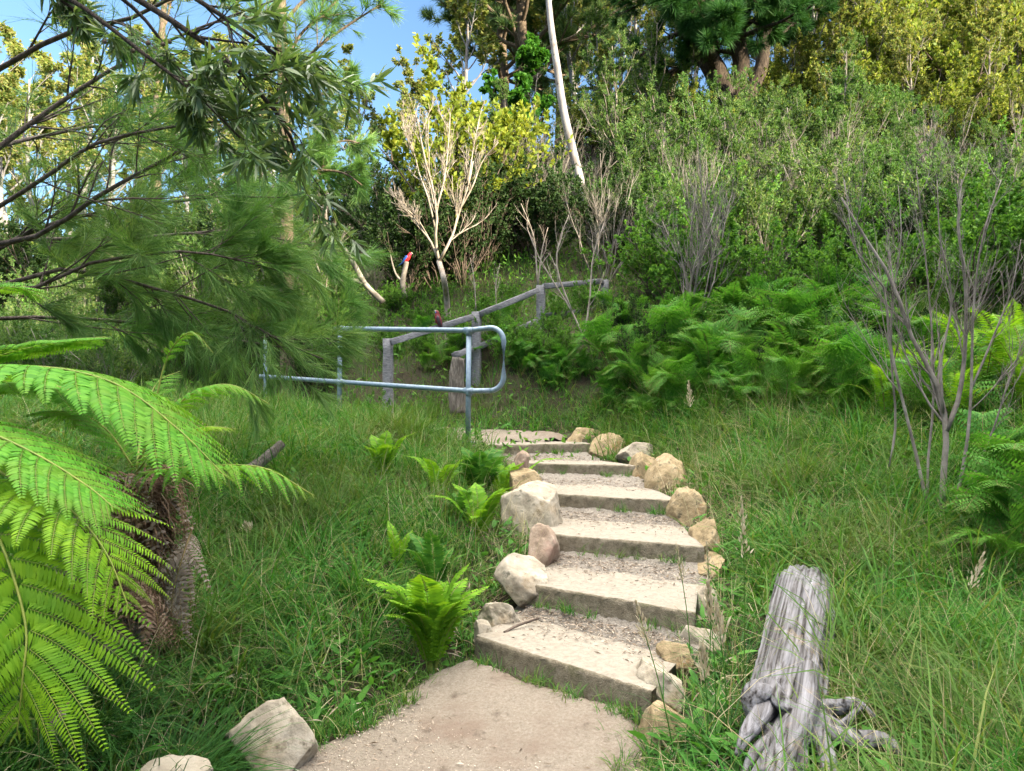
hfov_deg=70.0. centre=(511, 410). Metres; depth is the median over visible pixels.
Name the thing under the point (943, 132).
leafy shrub
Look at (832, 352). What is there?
bracken fern
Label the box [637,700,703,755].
boulder
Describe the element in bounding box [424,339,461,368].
bracken fern
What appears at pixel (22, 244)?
dark shrub
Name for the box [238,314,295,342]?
heath shrub
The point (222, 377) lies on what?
dark shrub
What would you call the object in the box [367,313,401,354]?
leafy shrub
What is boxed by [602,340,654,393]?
bracken fern
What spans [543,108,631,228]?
bare shrub
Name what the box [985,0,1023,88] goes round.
golden tree
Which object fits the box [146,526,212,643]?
fallen frond
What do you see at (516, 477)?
boulder
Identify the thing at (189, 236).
dark shrub
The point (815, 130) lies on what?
heath shrub
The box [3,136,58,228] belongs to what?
gum tree
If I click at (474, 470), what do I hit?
sword fern
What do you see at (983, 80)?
golden shrub
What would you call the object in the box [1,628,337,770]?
tussock grass
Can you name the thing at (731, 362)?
bracken fern
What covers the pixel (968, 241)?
leafy shrub
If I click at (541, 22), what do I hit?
gum tree
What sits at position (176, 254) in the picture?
dark shrub
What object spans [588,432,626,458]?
boulder
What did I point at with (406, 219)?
dark shrub
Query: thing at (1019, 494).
bracken fern
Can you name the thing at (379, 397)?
leafy shrub
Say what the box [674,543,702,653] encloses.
seed stalk
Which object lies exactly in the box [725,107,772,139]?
golden shrub
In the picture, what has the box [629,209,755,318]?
leafy shrub
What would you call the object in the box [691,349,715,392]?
bracken fern
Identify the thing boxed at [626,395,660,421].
bracken fern
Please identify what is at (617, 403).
bracken fern
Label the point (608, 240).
bare shrub
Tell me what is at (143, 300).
heath shrub
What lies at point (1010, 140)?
leafy shrub
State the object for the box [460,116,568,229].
dark shrub
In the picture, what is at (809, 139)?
heath shrub
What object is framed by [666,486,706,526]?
boulder
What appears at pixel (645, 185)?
heath shrub
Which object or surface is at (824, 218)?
leafy shrub
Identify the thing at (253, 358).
heath shrub
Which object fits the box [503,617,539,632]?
stick
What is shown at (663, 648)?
boulder
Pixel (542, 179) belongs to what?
bare shrub
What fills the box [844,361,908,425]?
bank fern
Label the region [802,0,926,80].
golden shrub
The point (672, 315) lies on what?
bracken fern
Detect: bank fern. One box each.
[611,358,670,403]
[639,290,715,329]
[663,329,760,388]
[686,280,770,317]
[714,293,830,346]
[724,335,773,371]
[749,321,843,367]
[753,284,873,328]
[778,308,908,347]
[796,276,906,323]
[819,335,921,361]
[820,288,941,327]
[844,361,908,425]
[860,305,989,361]
[872,337,930,402]
[888,338,994,421]
[901,311,1022,410]
[910,357,1014,428]
[942,298,1023,393]
[942,322,1023,415]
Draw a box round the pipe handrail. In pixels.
[259,325,505,442]
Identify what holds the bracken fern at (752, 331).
on the ground at (488, 398)
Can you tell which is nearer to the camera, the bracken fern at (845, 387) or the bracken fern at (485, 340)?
the bracken fern at (845, 387)
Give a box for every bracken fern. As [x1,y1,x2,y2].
[412,314,432,335]
[416,351,434,374]
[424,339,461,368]
[438,346,465,368]
[440,333,471,350]
[460,345,488,364]
[481,333,493,356]
[487,304,512,324]
[490,333,530,361]
[496,322,517,331]
[505,355,519,371]
[506,337,530,363]
[508,341,548,376]
[526,340,548,356]
[535,365,552,387]
[536,356,569,383]
[540,371,566,391]
[541,351,568,365]
[543,361,569,380]
[551,342,584,370]
[559,364,579,383]
[568,306,622,368]
[574,346,595,366]
[578,356,601,376]
[580,320,619,350]
[583,287,629,325]
[591,341,604,358]
[591,366,621,394]
[597,381,619,396]
[597,382,624,408]
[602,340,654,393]
[603,320,665,383]
[603,394,627,411]
[608,296,648,331]
[608,367,627,383]
[611,381,639,403]
[614,350,652,388]
[625,393,646,412]
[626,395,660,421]
[628,296,703,343]
[631,304,695,354]
[640,351,694,396]
[645,380,687,411]
[646,351,710,398]
[650,299,713,333]
[651,346,684,358]
[653,288,709,329]
[659,329,727,373]
[664,349,699,380]
[667,322,709,345]
[675,318,752,372]
[680,268,719,301]
[681,305,763,354]
[682,359,724,394]
[686,350,718,378]
[690,283,761,327]
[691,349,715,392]
[700,288,713,319]
[704,333,761,380]
[704,346,768,396]
[706,364,739,398]
[708,331,739,369]
[709,293,774,316]
[712,283,764,320]
[712,326,757,359]
[718,323,786,355]
[719,344,754,376]
[720,368,756,408]
[724,370,767,406]
[733,275,754,294]
[734,314,787,341]
[736,343,808,403]
[742,270,806,309]
[742,272,799,307]
[742,331,811,379]
[752,350,825,404]
[757,287,838,342]
[759,311,813,357]
[759,347,813,410]
[768,288,845,331]
[780,325,837,357]
[782,347,823,396]
[786,302,849,339]
[798,281,840,305]
[802,263,861,303]
[804,330,882,387]
[805,351,850,408]
[806,383,841,405]
[809,328,878,416]
[812,323,897,391]
[814,334,901,400]
[817,331,882,388]
[823,357,881,413]
[829,276,882,316]
[838,268,905,322]
[849,355,904,406]
[856,301,916,341]
[867,330,883,355]
[877,349,969,426]
[878,333,921,368]
[895,312,959,359]
[924,329,1011,408]
[935,499,1023,592]
[937,407,1023,474]
[943,442,1023,562]
[943,455,1023,535]
[965,359,1023,415]
[966,430,1023,478]
[988,341,1023,396]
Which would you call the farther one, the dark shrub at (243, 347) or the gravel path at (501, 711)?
the dark shrub at (243, 347)
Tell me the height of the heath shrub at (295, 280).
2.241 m
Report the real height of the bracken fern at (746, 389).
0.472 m
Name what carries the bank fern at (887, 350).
on the ground at (488, 398)
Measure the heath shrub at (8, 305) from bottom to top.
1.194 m
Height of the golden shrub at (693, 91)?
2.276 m
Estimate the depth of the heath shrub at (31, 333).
9.62 m
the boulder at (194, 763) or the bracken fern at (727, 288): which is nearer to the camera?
the boulder at (194, 763)
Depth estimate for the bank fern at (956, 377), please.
5.80 m
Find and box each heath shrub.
[0,256,85,321]
[0,306,75,365]
[0,314,29,333]
[0,315,114,383]
[0,325,51,381]
[2,311,34,379]
[3,298,88,330]
[12,227,84,313]
[19,297,104,367]
[20,266,103,314]
[38,308,100,337]
[48,222,131,323]
[48,305,160,389]
[65,336,116,369]
[75,331,166,390]
[87,221,211,312]
[112,241,167,308]
[141,220,244,322]
[143,301,183,351]
[173,257,223,309]
[189,218,213,237]
[194,302,242,361]
[197,241,243,324]
[211,271,273,333]
[215,219,350,315]
[222,238,279,313]
[225,232,309,281]
[232,291,278,352]
[236,344,279,395]
[237,303,268,335]
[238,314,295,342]
[239,340,258,373]
[278,241,345,323]
[293,218,364,319]
[294,328,328,376]
[294,341,335,388]
[545,66,598,150]
[569,63,661,155]
[576,167,633,243]
[590,122,678,219]
[592,47,647,135]
[594,71,658,174]
[603,144,678,244]
[621,135,732,219]
[624,97,711,182]
[624,145,722,202]
[627,155,742,251]
[636,46,701,145]
[637,106,770,178]
[642,146,705,200]
[661,91,783,177]
[662,122,757,199]
[665,83,752,138]
[673,71,775,153]
[682,165,786,279]
[699,66,790,132]
[721,158,832,274]
[747,141,809,212]
[750,146,838,264]
[754,83,808,137]
[757,117,861,186]
[766,82,860,153]
[777,137,903,241]
[782,61,927,143]
[787,167,897,250]
[801,147,877,185]
[804,130,828,157]
[806,104,927,168]
[808,138,872,160]
[808,144,862,187]
[810,94,918,163]
[825,86,913,151]
[836,129,926,198]
[838,135,948,172]
[877,165,971,256]
[887,144,1023,236]
[889,139,988,251]
[923,138,1023,205]
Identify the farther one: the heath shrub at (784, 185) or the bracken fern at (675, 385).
the heath shrub at (784, 185)
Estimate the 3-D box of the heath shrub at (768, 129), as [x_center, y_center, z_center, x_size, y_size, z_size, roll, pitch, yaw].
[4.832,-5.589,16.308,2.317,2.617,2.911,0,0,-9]
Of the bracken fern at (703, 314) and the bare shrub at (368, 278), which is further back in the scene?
the bare shrub at (368, 278)
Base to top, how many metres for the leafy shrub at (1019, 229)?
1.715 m
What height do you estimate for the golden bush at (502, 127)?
4.472 m
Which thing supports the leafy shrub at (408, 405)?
on the ground at (488, 398)
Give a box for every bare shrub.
[346,235,386,302]
[347,222,380,285]
[391,239,414,287]
[514,117,592,192]
[514,148,570,250]
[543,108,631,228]
[551,137,609,188]
[560,130,667,285]
[594,173,665,249]
[641,113,678,165]
[647,121,738,307]
[647,150,747,322]
[662,140,714,235]
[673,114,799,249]
[718,103,776,175]
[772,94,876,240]
[901,95,988,171]
[911,149,969,193]
[947,126,1023,172]
[950,149,1023,226]
[964,89,1022,164]
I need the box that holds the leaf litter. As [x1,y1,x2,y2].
[9,383,1023,770]
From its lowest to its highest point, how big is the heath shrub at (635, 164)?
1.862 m
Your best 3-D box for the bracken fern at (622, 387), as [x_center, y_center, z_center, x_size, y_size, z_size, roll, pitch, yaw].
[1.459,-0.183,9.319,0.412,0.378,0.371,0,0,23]
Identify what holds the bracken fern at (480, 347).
on the ground at (488, 398)
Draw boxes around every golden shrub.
[3,225,37,302]
[82,205,128,242]
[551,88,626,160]
[668,76,718,142]
[709,58,802,104]
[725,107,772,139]
[748,61,783,91]
[757,67,819,109]
[770,27,832,95]
[788,96,863,132]
[790,44,892,107]
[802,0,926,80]
[804,80,899,138]
[812,9,881,61]
[812,60,872,100]
[847,49,1007,110]
[873,0,959,51]
[874,97,930,134]
[876,0,967,93]
[877,0,1023,89]
[877,82,958,149]
[878,30,1013,111]
[907,59,982,136]
[918,72,1023,160]
[922,0,1023,39]
[940,0,1023,52]
[947,81,973,121]
[951,102,1023,171]
[953,50,1023,111]
[990,52,1023,150]
[997,0,1023,86]
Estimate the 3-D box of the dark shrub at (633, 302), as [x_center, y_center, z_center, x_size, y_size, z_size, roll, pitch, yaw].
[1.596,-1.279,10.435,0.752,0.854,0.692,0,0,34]
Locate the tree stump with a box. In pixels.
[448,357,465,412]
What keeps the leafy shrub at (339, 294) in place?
on the ground at (488, 398)
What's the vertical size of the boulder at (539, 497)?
0.514 m
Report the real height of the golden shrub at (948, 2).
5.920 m
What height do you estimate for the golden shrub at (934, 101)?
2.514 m
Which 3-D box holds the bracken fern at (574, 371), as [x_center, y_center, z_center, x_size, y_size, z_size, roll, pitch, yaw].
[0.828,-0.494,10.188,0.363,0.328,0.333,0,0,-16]
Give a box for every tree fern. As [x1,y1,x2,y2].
[0,282,244,770]
[21,331,314,669]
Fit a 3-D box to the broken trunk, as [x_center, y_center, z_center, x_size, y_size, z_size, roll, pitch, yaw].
[-2.063,-2.439,13.402,0.344,0.831,0.109,0,0,0]
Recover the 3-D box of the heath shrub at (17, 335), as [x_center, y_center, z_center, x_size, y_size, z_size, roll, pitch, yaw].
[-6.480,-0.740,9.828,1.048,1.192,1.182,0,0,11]
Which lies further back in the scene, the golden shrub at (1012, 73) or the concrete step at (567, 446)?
the golden shrub at (1012, 73)
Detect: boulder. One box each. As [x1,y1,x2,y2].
[139,754,212,770]
[224,697,318,770]
[474,619,492,644]
[477,602,520,627]
[494,553,548,607]
[501,480,562,534]
[509,468,541,490]
[513,450,529,469]
[528,523,559,566]
[566,427,599,441]
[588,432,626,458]
[615,442,653,462]
[629,452,654,478]
[636,656,684,713]
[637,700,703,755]
[644,453,687,492]
[656,640,694,677]
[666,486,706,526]
[680,625,723,657]
[688,518,722,554]
[695,583,717,610]
[697,551,724,583]
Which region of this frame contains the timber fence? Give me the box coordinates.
[382,279,608,413]
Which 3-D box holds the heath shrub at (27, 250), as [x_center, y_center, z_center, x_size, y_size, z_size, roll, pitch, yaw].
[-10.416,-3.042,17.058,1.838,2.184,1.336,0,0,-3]
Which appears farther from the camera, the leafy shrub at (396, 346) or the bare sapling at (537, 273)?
the bare sapling at (537, 273)
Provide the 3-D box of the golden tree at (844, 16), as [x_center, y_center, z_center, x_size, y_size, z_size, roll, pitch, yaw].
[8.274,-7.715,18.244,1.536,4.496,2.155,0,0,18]
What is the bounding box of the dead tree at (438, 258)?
[383,94,497,342]
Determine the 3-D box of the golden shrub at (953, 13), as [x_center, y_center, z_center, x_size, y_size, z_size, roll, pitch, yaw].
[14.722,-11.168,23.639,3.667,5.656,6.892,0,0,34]
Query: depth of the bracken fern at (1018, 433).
4.96 m
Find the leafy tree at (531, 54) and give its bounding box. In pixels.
[478,31,556,145]
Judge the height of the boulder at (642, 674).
0.309 m
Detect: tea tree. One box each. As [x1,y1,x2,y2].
[6,208,45,273]
[183,158,225,219]
[208,129,258,215]
[224,117,276,209]
[292,107,335,223]
[330,117,376,197]
[489,77,523,150]
[512,63,561,179]
[565,0,625,155]
[571,18,643,161]
[623,0,680,131]
[639,92,690,191]
[670,43,721,143]
[696,66,761,172]
[754,85,817,230]
[783,86,804,126]
[815,134,861,226]
[819,32,895,141]
[826,20,881,126]
[874,86,925,171]
[905,104,963,183]
[968,112,1003,173]
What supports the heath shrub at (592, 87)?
on the ground at (488, 398)
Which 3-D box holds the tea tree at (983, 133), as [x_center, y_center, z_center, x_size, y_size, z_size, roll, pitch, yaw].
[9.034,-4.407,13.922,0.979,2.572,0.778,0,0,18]
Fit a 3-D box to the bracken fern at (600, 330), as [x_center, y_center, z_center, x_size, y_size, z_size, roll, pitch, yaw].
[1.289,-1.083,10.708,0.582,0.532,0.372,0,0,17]
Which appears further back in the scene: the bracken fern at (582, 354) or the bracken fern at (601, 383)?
the bracken fern at (582, 354)
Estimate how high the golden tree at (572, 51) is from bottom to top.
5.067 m
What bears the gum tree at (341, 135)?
on the ground at (488, 398)
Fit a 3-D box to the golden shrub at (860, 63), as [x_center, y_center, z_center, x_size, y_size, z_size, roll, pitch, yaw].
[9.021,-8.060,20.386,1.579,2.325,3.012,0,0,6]
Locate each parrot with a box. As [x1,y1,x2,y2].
[395,252,412,267]
[434,310,446,335]
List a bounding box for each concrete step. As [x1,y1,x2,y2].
[474,614,675,724]
[489,441,589,454]
[507,460,634,475]
[524,563,698,630]
[550,483,670,512]
[550,518,703,562]
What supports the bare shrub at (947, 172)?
on the ground at (488, 398)
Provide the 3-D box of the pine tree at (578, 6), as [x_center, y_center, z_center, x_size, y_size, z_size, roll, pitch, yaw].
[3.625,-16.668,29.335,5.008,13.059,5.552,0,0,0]
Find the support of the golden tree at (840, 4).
on the ground at (488, 398)
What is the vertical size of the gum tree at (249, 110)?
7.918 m
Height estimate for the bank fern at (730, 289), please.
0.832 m
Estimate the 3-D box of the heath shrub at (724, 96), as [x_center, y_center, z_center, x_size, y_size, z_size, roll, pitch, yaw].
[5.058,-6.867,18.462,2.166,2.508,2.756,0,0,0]
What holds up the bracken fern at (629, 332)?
on the ground at (488, 398)
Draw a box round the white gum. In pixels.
[546,0,595,246]
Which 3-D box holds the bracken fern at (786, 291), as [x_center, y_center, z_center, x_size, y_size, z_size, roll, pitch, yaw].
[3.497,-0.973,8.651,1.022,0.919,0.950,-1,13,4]
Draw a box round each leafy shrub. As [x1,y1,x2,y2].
[252,306,308,340]
[268,300,331,328]
[320,282,352,323]
[347,395,374,416]
[364,389,400,417]
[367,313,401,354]
[371,280,416,314]
[374,332,409,357]
[376,287,407,315]
[387,280,413,314]
[397,302,418,326]
[397,318,434,355]
[397,396,424,421]
[406,292,443,326]
[407,332,436,354]
[421,393,445,416]
[429,281,456,308]
[441,305,480,349]
[464,292,498,310]
[470,292,494,317]
[474,302,520,347]
[482,314,533,366]
[491,278,521,300]
[493,290,524,317]
[504,317,541,354]
[528,324,543,353]
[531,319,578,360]
[533,306,563,333]
[535,289,577,320]
[544,315,581,347]
[567,270,606,312]
[580,194,702,298]
[621,220,699,299]
[627,310,652,341]
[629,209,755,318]
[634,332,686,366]
[654,160,747,209]
[655,203,718,254]
[662,189,758,294]
[664,121,771,161]
[667,172,783,242]
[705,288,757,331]
[710,176,773,245]
[737,216,822,291]
[745,157,780,185]
[787,215,875,283]
[787,227,899,296]
[794,177,951,254]
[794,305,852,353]
[798,175,894,251]
[824,193,951,302]
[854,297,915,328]
[857,109,975,143]
[880,175,962,258]
[890,208,950,296]
[898,161,1023,288]
[899,162,1023,288]
[909,137,959,159]
[913,187,1023,309]
[919,153,992,212]
[925,186,1023,323]
[932,171,1023,300]
[970,114,1023,171]
[970,189,1022,236]
[987,210,1023,303]
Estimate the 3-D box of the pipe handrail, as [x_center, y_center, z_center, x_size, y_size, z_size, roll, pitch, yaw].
[-1.791,-0.303,9.050,3.891,1.547,0.185,0,0,29]
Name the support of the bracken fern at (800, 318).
on the ground at (488, 398)
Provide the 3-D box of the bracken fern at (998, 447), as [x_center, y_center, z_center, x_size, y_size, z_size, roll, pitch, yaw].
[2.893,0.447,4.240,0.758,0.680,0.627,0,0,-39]
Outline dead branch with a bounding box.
[331,247,384,303]
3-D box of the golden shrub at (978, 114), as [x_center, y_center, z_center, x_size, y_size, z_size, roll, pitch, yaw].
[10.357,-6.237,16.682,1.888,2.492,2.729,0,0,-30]
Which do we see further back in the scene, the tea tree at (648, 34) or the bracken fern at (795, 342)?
the tea tree at (648, 34)
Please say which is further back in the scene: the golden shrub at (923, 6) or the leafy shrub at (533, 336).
the golden shrub at (923, 6)
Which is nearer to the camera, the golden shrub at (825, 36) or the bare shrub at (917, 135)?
the bare shrub at (917, 135)
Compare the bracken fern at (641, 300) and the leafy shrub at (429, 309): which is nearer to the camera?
the bracken fern at (641, 300)
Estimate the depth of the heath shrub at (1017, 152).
11.20 m
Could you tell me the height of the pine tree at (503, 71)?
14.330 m
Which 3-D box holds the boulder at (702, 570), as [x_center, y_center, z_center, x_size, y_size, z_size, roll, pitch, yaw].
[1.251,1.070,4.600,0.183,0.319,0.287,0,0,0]
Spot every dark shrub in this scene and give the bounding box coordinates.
[0,190,154,312]
[0,205,129,304]
[0,209,44,312]
[0,224,38,301]
[93,214,227,311]
[97,232,154,309]
[123,313,199,368]
[125,210,219,287]
[125,348,188,388]
[141,189,197,231]
[153,182,279,299]
[167,148,301,315]
[180,358,219,385]
[204,166,314,241]
[207,318,243,349]
[209,364,249,396]
[213,319,251,366]
[234,336,253,370]
[242,304,334,358]
[242,331,279,381]
[268,328,333,387]
[270,335,345,399]
[271,138,381,233]
[302,324,347,366]
[306,186,390,253]
[306,201,372,253]
[324,181,407,256]
[335,134,425,227]
[345,197,451,291]
[346,197,410,283]
[350,191,406,235]
[357,124,435,201]
[361,172,500,289]
[377,179,468,261]
[392,200,446,271]
[414,146,532,285]
[433,80,527,177]
[433,152,528,270]
[450,128,582,259]
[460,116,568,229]
[489,167,599,262]
[492,162,574,260]
[542,157,675,268]
[585,116,684,192]
[598,287,650,347]
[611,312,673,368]
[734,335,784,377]
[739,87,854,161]
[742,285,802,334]
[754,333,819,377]
[817,173,987,263]
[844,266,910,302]
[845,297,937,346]
[869,145,942,204]
[889,136,1007,182]
[919,137,958,168]
[938,144,1023,192]
[953,122,1022,163]
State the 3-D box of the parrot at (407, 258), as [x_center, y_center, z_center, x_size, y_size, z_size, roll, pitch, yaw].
[-1.987,-2.762,13.422,0.407,0.162,0.110,-19,-6,17]
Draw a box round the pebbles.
[295,456,695,770]
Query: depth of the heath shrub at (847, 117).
15.57 m
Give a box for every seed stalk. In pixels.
[241,520,256,545]
[634,600,676,762]
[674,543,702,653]
[685,380,693,450]
[692,542,726,661]
[695,640,729,757]
[698,575,737,735]
[710,594,756,746]
[721,495,753,713]
[933,552,986,660]
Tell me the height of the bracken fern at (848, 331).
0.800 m
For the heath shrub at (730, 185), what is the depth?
11.99 m
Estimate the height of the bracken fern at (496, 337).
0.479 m
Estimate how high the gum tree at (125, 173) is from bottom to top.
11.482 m
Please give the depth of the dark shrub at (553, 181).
13.97 m
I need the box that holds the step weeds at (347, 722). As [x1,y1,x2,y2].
[190,446,694,770]
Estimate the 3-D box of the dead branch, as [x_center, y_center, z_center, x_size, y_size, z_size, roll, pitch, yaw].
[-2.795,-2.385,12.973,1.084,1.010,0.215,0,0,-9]
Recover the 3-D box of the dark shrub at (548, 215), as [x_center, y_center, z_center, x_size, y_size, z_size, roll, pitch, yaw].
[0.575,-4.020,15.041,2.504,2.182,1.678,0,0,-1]
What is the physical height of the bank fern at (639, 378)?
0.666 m
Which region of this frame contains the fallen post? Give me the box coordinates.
[239,440,284,478]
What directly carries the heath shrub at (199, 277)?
on the ground at (488, 398)
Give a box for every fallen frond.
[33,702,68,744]
[98,555,187,666]
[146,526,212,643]
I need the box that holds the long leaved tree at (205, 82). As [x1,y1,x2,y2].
[40,0,401,264]
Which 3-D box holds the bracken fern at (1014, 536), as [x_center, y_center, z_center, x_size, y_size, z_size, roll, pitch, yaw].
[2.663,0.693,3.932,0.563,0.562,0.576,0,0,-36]
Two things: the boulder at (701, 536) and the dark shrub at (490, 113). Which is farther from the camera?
the dark shrub at (490, 113)
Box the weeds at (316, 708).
[0,312,1023,770]
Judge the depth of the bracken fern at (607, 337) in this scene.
9.95 m
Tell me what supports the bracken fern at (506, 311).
on the ground at (488, 398)
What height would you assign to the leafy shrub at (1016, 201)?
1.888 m
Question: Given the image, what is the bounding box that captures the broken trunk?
[390,255,408,298]
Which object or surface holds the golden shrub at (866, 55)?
on the ground at (488, 398)
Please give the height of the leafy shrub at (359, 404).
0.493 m
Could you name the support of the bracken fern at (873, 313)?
on the ground at (488, 398)
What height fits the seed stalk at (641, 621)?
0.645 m
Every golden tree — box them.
[543,16,594,118]
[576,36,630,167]
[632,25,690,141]
[770,4,844,83]
[772,29,811,102]
[793,0,877,82]
[810,0,878,122]
[845,0,903,86]
[865,0,903,57]
[880,6,944,120]
[889,0,958,62]
[941,0,1006,64]
[960,6,1023,140]
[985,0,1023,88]
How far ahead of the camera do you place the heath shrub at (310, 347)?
11.56 m
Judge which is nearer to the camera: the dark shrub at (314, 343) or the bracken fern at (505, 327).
the bracken fern at (505, 327)
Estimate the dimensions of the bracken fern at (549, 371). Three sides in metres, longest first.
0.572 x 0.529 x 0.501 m
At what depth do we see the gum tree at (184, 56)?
22.97 m
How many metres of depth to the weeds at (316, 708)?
3.63 m
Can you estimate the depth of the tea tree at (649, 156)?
15.48 m
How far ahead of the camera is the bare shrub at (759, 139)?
15.97 m
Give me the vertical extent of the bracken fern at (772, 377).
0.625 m
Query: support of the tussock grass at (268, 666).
on the ground at (488, 398)
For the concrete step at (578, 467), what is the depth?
7.43 m
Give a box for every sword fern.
[364,563,488,672]
[365,430,415,479]
[386,521,412,579]
[398,530,466,588]
[404,455,462,493]
[424,484,484,525]
[428,483,514,541]
[453,446,513,494]
[490,458,573,504]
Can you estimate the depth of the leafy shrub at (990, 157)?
12.13 m
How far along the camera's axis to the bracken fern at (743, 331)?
8.63 m
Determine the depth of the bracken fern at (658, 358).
8.77 m
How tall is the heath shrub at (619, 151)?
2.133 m
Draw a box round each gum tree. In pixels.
[0,20,33,221]
[0,37,67,233]
[0,49,100,216]
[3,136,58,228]
[34,69,116,234]
[48,16,139,218]
[61,39,168,236]
[94,146,147,232]
[119,22,206,184]
[135,32,213,220]
[145,0,192,188]
[176,30,266,210]
[178,131,213,212]
[225,73,293,174]
[243,46,300,183]
[304,89,344,212]
[329,42,386,161]
[387,44,434,168]
[423,0,513,135]
[524,0,611,149]
[598,0,665,74]
[619,4,658,85]
[625,13,667,76]
[728,11,773,79]
[807,0,837,51]
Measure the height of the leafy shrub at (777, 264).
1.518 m
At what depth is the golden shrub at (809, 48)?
21.95 m
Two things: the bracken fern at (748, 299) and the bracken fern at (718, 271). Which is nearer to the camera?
the bracken fern at (748, 299)
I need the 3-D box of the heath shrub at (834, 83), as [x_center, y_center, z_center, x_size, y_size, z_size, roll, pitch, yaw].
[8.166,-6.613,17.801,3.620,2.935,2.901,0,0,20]
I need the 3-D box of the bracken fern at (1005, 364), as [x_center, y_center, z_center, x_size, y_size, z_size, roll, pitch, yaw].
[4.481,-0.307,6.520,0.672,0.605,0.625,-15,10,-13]
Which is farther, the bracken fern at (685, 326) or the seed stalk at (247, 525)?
the bracken fern at (685, 326)
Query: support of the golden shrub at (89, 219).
on the ground at (488, 398)
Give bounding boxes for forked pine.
[605,0,853,110]
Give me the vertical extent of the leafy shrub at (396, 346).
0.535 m
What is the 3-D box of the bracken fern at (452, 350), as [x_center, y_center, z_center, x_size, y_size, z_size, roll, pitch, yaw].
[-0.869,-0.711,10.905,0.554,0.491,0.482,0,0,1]
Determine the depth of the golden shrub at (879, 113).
18.44 m
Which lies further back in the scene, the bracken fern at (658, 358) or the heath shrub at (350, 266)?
the heath shrub at (350, 266)
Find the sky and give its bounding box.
[0,0,876,235]
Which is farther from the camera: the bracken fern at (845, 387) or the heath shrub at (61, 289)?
the heath shrub at (61, 289)
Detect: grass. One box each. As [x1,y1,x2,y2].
[0,287,1023,770]
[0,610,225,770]
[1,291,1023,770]
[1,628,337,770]
[146,615,352,738]
[611,648,861,770]
[655,598,839,690]
[826,624,1023,762]
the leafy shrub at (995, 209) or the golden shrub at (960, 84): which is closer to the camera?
the leafy shrub at (995, 209)
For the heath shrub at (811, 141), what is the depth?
14.93 m
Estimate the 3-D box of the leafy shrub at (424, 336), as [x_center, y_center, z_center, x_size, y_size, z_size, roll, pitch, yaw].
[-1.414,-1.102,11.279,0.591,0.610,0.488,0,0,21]
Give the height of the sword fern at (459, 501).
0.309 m
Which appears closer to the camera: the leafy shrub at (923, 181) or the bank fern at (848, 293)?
the bank fern at (848, 293)
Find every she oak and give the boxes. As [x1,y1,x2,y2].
[0,0,403,449]
[192,0,406,402]
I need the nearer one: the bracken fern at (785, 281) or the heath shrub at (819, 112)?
the bracken fern at (785, 281)
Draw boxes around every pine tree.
[416,0,630,108]
[439,0,634,146]
[480,0,646,150]
[567,0,633,76]
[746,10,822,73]
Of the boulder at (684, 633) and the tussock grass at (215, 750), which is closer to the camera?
the tussock grass at (215, 750)
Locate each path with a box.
[232,660,653,770]
[440,427,565,443]
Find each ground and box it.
[0,136,1022,770]
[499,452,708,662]
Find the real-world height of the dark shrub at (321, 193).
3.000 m
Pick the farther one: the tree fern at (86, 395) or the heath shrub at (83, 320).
the heath shrub at (83, 320)
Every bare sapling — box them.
[308,195,352,285]
[467,255,500,310]
[515,198,548,284]
[516,200,606,337]
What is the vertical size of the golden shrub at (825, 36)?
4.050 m
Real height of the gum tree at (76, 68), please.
11.517 m
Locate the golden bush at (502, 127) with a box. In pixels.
[376,32,572,280]
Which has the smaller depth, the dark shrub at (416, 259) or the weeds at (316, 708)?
the weeds at (316, 708)
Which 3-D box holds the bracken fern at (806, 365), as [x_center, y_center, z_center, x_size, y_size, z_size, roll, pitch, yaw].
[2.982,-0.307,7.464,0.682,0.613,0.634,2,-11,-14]
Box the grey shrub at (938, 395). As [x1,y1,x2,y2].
[823,73,1023,516]
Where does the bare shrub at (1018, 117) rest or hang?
on the ground at (488, 398)
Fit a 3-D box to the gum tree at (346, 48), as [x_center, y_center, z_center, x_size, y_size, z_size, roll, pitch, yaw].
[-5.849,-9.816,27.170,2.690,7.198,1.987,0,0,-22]
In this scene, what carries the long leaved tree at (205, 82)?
on the ground at (488, 398)
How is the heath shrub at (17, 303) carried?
on the ground at (488, 398)
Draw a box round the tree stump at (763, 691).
[734,564,905,770]
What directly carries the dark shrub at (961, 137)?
on the ground at (488, 398)
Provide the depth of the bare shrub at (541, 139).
16.21 m
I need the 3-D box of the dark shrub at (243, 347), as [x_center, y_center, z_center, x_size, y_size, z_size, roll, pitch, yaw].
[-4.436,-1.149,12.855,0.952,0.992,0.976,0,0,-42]
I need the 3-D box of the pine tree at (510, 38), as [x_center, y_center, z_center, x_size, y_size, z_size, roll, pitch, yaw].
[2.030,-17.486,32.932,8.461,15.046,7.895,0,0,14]
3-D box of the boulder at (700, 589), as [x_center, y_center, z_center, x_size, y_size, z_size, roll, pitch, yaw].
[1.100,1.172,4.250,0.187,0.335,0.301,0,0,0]
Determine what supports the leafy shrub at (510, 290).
on the ground at (488, 398)
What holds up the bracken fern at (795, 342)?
on the ground at (488, 398)
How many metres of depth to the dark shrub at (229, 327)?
12.96 m
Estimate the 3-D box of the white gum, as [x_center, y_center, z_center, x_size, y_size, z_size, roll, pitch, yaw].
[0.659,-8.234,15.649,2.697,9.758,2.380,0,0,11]
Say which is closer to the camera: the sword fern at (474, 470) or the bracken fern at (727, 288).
the sword fern at (474, 470)

